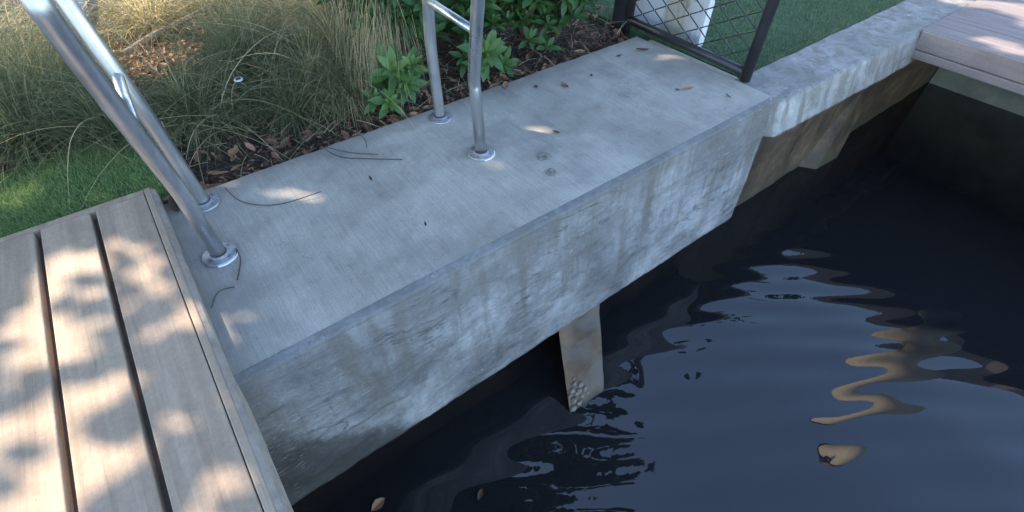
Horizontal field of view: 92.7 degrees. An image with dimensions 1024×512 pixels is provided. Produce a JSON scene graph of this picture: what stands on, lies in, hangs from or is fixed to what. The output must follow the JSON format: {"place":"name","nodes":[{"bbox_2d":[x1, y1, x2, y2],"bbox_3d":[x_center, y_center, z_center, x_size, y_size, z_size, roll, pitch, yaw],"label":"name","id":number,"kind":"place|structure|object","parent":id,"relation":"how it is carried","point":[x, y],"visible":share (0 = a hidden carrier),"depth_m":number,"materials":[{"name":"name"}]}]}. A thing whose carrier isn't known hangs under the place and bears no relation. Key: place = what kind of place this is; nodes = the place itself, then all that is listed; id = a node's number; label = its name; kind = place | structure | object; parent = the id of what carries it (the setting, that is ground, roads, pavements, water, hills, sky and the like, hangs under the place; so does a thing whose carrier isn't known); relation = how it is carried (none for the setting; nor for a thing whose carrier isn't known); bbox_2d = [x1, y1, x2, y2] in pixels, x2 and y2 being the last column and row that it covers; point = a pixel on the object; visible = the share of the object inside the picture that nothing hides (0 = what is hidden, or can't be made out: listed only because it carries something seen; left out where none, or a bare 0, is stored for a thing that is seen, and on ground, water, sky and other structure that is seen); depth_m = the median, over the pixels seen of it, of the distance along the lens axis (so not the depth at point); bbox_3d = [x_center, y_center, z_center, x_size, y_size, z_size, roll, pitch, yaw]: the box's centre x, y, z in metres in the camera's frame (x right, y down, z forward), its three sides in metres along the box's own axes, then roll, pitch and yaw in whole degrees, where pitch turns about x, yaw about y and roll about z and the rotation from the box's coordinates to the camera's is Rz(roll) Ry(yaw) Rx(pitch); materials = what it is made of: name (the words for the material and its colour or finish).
{"place":"outdoors","nodes":[
{"label":"outdoors","id":0,"kind":"place"},
{"bbox_2d":[168,195,179,211],"bbox_3d":[-1.626,-0.251,2.353,0.050,0.023,0.129,-29,53,-25],"label":"fallen leaf","id":1,"kind":"object","parent":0,"point":[172,204],"visible":0.83,"depth_m":2.36,"materials":[{"name":"brown plant"}]},
{"bbox_2d":[0,0,631,189],"bbox_3d":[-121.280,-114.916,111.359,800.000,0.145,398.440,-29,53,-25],"label":"ground","id":2,"kind":"structure","parent":0,"point":[529,64],"depth_m":3.19,"materials":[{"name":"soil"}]},
{"bbox_2d":[0,0,99,85],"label":"grass clump","id":3,"kind":"object","parent":2,"relation":"on","point":[2,19],"visible":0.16,"depth_m":3.32,"materials":[{"name":"green plant"}]},
{"bbox_2d":[0,7,150,202],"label":"grass clump","id":4,"kind":"object","parent":2,"relation":"on","point":[18,113],"visible":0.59,"depth_m":2.67,"materials":[{"name":"green plant"}]},
{"bbox_2d":[66,0,86,41],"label":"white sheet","id":5,"kind":"object","parent":2,"relation":"on","point":[81,3],"visible":0.11,"depth_m":3.63,"materials":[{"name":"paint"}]},
{"bbox_2d":[0,135,169,237],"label":"artificial turf","id":6,"kind":"structure","parent":2,"relation":"on","point":[162,197],"depth_m":2.47,"materials":[{"name":"green plastic"}]},
{"bbox_2d":[0,0,187,160],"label":"grass clump","id":7,"kind":"object","parent":2,"relation":"on","point":[21,34],"visible":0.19,"depth_m":2.98,"materials":[{"name":"green plant"}]},
{"bbox_2d":[87,0,100,32],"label":"wooden stake","id":8,"kind":"object","parent":2,"relation":"on","point":[95,18],"visible":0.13,"depth_m":3.63,"materials":[{"name":"brown wood"}]},
{"bbox_2d":[0,33,224,175],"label":"grass clump","id":9,"kind":"object","parent":2,"relation":"on","point":[98,122],"visible":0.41,"depth_m":2.68,"materials":[{"name":"green plant"}]},
{"bbox_2d":[84,0,212,46],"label":"grass clump","id":10,"kind":"object","parent":2,"relation":"on","point":[135,17],"visible":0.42,"depth_m":3.76,"materials":[{"name":"beige plant"}]},
{"bbox_2d":[121,2,214,55],"bbox_3d":[-2.576,-1.727,3.700,0.049,0.118,0.837,20,49,18],"label":"fallen stick","id":11,"kind":"object","parent":2,"relation":"on","point":[158,32],"visible":0.57,"depth_m":3.60,"materials":[{"name":"brown wood"}]},
{"bbox_2d":[91,20,290,165],"bbox_3d":[-1.896,-1.065,2.798,1.241,0.612,1.284,-29,53,-25],"label":"grass clump","id":12,"kind":"object","parent":2,"relation":"on","point":[183,103],"visible":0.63,"depth_m":2.87,"materials":[{"name":"green plant"}]},
{"bbox_2d":[120,0,268,39],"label":"grass clump","id":13,"kind":"object","parent":2,"relation":"on","point":[193,3],"visible":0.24,"depth_m":4.00,"materials":[{"name":"plant"}]},
{"bbox_2d":[126,0,330,116],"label":"grass clump","id":14,"kind":"object","parent":2,"relation":"on","point":[235,37],"visible":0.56,"depth_m":3.21,"materials":[{"name":"green plant"}]},
{"bbox_2d":[0,0,466,214],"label":"grass thatch","id":15,"kind":"object","parent":2,"relation":"on","point":[222,91],"depth_m":2.97,"materials":[{"name":"green plant"}]},
{"bbox_2d":[228,148,238,156],"bbox_3d":[-1.541,-0.579,2.706,0.065,0.014,0.085,-29,53,-25],"label":"fallen leaf","id":16,"kind":"object","parent":2,"relation":"on","point":[230,151],"visible":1,"depth_m":2.71,"materials":[{"name":"plant"}]},
{"bbox_2d":[234,77,256,115],"bbox_3d":[-1.626,-0.964,2.994,0.053,0.254,0.068,-29,53,-25],"label":"garden riser","id":17,"kind":"object","parent":2,"relation":"on","point":[239,80],"visible":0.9,"depth_m":2.94,"materials":[{"name":"black plastic"}]},
{"bbox_2d":[209,25,377,155],"bbox_3d":[-1.339,-1.106,2.911,1.140,0.511,1.145,-29,53,-25],"label":"grass clump","id":18,"kind":"object","parent":2,"relation":"on","point":[299,112],"visible":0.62,"depth_m":2.94,"materials":[{"name":"green plant"}]},
{"bbox_2d":[226,1,385,132],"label":"grass clump","id":19,"kind":"object","parent":2,"relation":"on","point":[318,54],"visible":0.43,"depth_m":3.07,"materials":[{"name":"green plant"}]},
{"bbox_2d":[267,0,353,37],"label":"grass clump","id":20,"kind":"object","parent":2,"relation":"on","point":[315,10],"visible":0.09,"depth_m":3.92,"materials":[{"name":"green plant"}]},
{"bbox_2d":[0,5,659,187],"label":"fallen straw","id":21,"kind":"object","parent":2,"relation":"on","point":[318,103],"visible":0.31,"depth_m":3.00,"materials":[{"name":"brown plant"}]},
{"bbox_2d":[316,0,349,5],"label":"leafy shrub","id":22,"kind":"object","parent":2,"relation":"on","point":[319,2],"visible":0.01,"depth_m":3.43,"materials":[{"name":"green plant"}]},
{"bbox_2d":[234,0,451,115],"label":"grass clump","id":23,"kind":"object","parent":2,"relation":"on","point":[334,29],"visible":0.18,"depth_m":3.27,"materials":[{"name":"green plant"}]},
{"bbox_2d":[271,17,420,134],"bbox_3d":[-1.019,-1.162,2.988,1.067,0.480,1.046,-29,53,-25],"label":"grass clump","id":24,"kind":"object","parent":2,"relation":"on","point":[350,98],"visible":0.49,"depth_m":3.01,"materials":[{"name":"green plant"}]},
{"bbox_2d":[340,0,470,118],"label":"leafy shrub","id":25,"kind":"object","parent":2,"relation":"on","point":[392,76],"visible":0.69,"depth_m":2.95,"materials":[{"name":"green plant"}]},
{"bbox_2d":[301,0,440,110],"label":"dry grass fall","id":26,"kind":"object","parent":25,"relation":"attached to","point":[371,37],"visible":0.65,"depth_m":2.94,"materials":[{"name":"beige plant"}]},
{"bbox_2d":[435,0,530,83],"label":"leafy shrub","id":27,"kind":"object","parent":2,"relation":"on","point":[493,47],"visible":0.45,"depth_m":3.29,"materials":[{"name":"green plant"}]},
{"bbox_2d":[500,0,598,52],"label":"leafy shrub","id":28,"kind":"object","parent":2,"relation":"on","point":[541,16],"visible":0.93,"depth_m":3.54,"materials":[{"name":"green plant"}]},
{"bbox_2d":[735,0,976,206],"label":"seawall","id":29,"kind":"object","parent":2,"relation":"on","point":[830,93],"visible":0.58,"depth_m":3.93,"materials":[{"name":"concrete"}]},
{"bbox_2d":[164,36,775,505],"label":"concrete platform","id":30,"kind":"structure","parent":29,"relation":"attached to","point":[356,314],"depth_m":2.44,"materials":[{"name":"grey concrete"}]},
{"bbox_2d":[19,0,237,267],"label":"handrail","id":31,"kind":"object","parent":30,"relation":"on","point":[123,104],"visible":1,"depth_m":1.74,"materials":[{"name":"metal"}]},
{"bbox_2d":[0,188,293,511],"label":"deck","id":32,"kind":"object","parent":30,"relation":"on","point":[120,390],"visible":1,"depth_m":1.65,"materials":[{"name":"brown wood"}]},
{"bbox_2d":[211,286,234,307],"bbox_3d":[-1.183,0.161,1.977,0.042,0.005,0.124,17,49,15],"label":"dry needle","id":33,"kind":"object","parent":30,"relation":"on","point":[218,292],"visible":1,"depth_m":1.99,"materials":[{"name":"plant"}]},
{"bbox_2d":[235,248,240,279],"bbox_3d":[-1.172,0.031,2.093,0.020,0.017,0.188,-16,48,-15],"label":"dry needle","id":34,"kind":"object","parent":30,"relation":"on","point":[239,263],"visible":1,"depth_m":2.09,"materials":[{"name":"plant"}]},
{"bbox_2d":[224,187,320,205],"bbox_3d":[-1.200,-0.291,2.398,0.505,0.021,0.115,4,46,4],"label":"dry needle","id":35,"kind":"object","parent":30,"relation":"on","point":[272,204],"visible":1,"depth_m":2.38,"materials":[{"name":"plant"}]},
{"bbox_2d":[325,146,378,154],"bbox_3d":[-0.878,-0.573,2.670,0.305,0.020,0.015,7,47,6],"label":"dry needle","id":36,"kind":"object","parent":30,"relation":"on","point":[350,152],"visible":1,"depth_m":2.67,"materials":[{"name":"plant"}]},
{"bbox_2d":[321,146,401,159],"bbox_3d":[-0.820,-0.544,2.637,0.462,0.032,0.044,8,47,7],"label":"dry needle","id":37,"kind":"object","parent":30,"relation":"on","point":[360,158],"visible":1,"depth_m":2.63,"materials":[{"name":"plant"}]},
{"bbox_2d":[422,0,494,160],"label":"handrail","id":38,"kind":"object","parent":30,"relation":"on","point":[480,150],"visible":1,"depth_m":2.49,"materials":[{"name":"metal"}]},
{"bbox_2d":[502,81,508,87],"bbox_3d":[-0.042,-1.121,3.202,0.055,0.013,0.074,-29,53,-25],"label":"fallen leaf","id":39,"kind":"object","parent":30,"relation":"on","point":[505,84],"visible":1,"depth_m":3.21,"materials":[{"name":"brown plant"}]},
{"bbox_2d":[537,152,550,159],"bbox_3d":[0.173,-0.545,2.662,0.074,0.015,0.070,-15,48,-14],"label":"mud crumb","id":40,"kind":"object","parent":30,"relation":"on","point":[544,154],"visible":1,"depth_m":2.65,"materials":[{"name":"grey soil"}]},
{"bbox_2d":[545,168,556,175],"bbox_3d":[0.205,-0.438,2.559,0.057,0.012,0.061,33,54,27],"label":"mud crumb","id":41,"kind":"object","parent":30,"relation":"on","point":[551,172],"visible":1,"depth_m":2.55,"materials":[{"name":"grey soil"}]},
{"bbox_2d":[611,0,779,81],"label":"chain link fence","id":42,"kind":"object","parent":30,"relation":"on","point":[624,10],"visible":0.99,"depth_m":3.38,"materials":[{"name":"black metal"}]},
{"bbox_2d":[292,81,1023,511],"bbox_3d":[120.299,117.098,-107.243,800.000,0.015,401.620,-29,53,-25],"label":"water","id":43,"kind":"structure","parent":0,"point":[842,331],"depth_m":3.22,"materials":[{"name":"black liquid"}]},
{"bbox_2d":[371,498,384,510],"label":"fallen leaf","id":44,"kind":"object","parent":43,"relation":"on","point":[378,503],"visible":1,"depth_m":2.64,"materials":[{"name":"brown plant"}]},
{"bbox_2d":[477,489,482,499],"bbox_3d":[-0.173,1.307,2.679,0.030,0.011,0.069,4,46,4],"label":"fallen leaf","id":45,"kind":"object","parent":43,"relation":"on","point":[480,494],"visible":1,"depth_m":2.68,"materials":[{"name":"plant"}]},
{"bbox_2d":[559,304,603,412],"bbox_3d":[0.446,0.742,3.237,0.344,0.900,1.346,-4,46,-4],"label":"battered piling","id":46,"kind":"object","parent":43,"relation":"in","point":[580,343],"visible":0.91,"depth_m":3.05,"materials":[{"name":"grey concrete"}]},
{"bbox_2d":[929,67,1023,115],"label":"end wall","id":47,"kind":"structure","parent":43,"relation":"in","point":[1002,98],"depth_m":5.67,"materials":[{"name":"grey concrete"}]},
{"bbox_2d":[911,0,1023,95],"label":"deck","id":48,"kind":"structure","parent":47,"relation":"on","point":[981,40],"depth_m":3.81,"materials":[{"name":"beige wood"}]},
{"bbox_2d":[576,0,906,77],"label":"lawn","id":49,"kind":"structure","parent":0,"point":[634,32],"depth_m":4.00,"materials":[{"name":"green plant"}]},
{"bbox_2d":[634,0,714,45],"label":"white board panel","id":50,"kind":"object","parent":49,"relation":"on","point":[701,19],"depth_m":3.70,"materials":[{"name":"paint"}]}
]}

